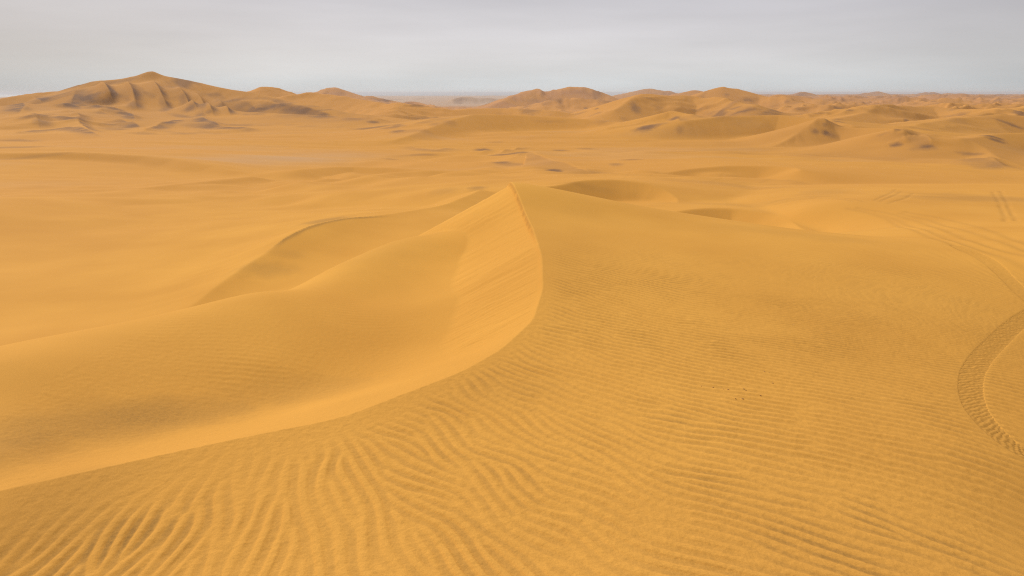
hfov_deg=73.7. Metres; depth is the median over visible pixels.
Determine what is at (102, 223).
desert ground
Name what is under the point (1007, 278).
tyre track
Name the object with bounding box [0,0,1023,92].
sky
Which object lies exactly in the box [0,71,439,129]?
hill of sand
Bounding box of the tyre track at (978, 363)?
[957,311,1023,458]
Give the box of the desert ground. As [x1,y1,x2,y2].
[0,87,1023,345]
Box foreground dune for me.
[0,182,1023,575]
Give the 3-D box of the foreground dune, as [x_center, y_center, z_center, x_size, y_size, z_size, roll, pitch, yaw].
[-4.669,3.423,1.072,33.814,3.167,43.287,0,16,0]
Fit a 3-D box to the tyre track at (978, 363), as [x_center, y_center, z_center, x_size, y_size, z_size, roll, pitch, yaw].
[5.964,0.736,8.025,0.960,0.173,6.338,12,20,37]
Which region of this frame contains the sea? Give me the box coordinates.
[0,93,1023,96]
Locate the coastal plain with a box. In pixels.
[0,95,613,106]
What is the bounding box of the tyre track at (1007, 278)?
[951,246,1023,300]

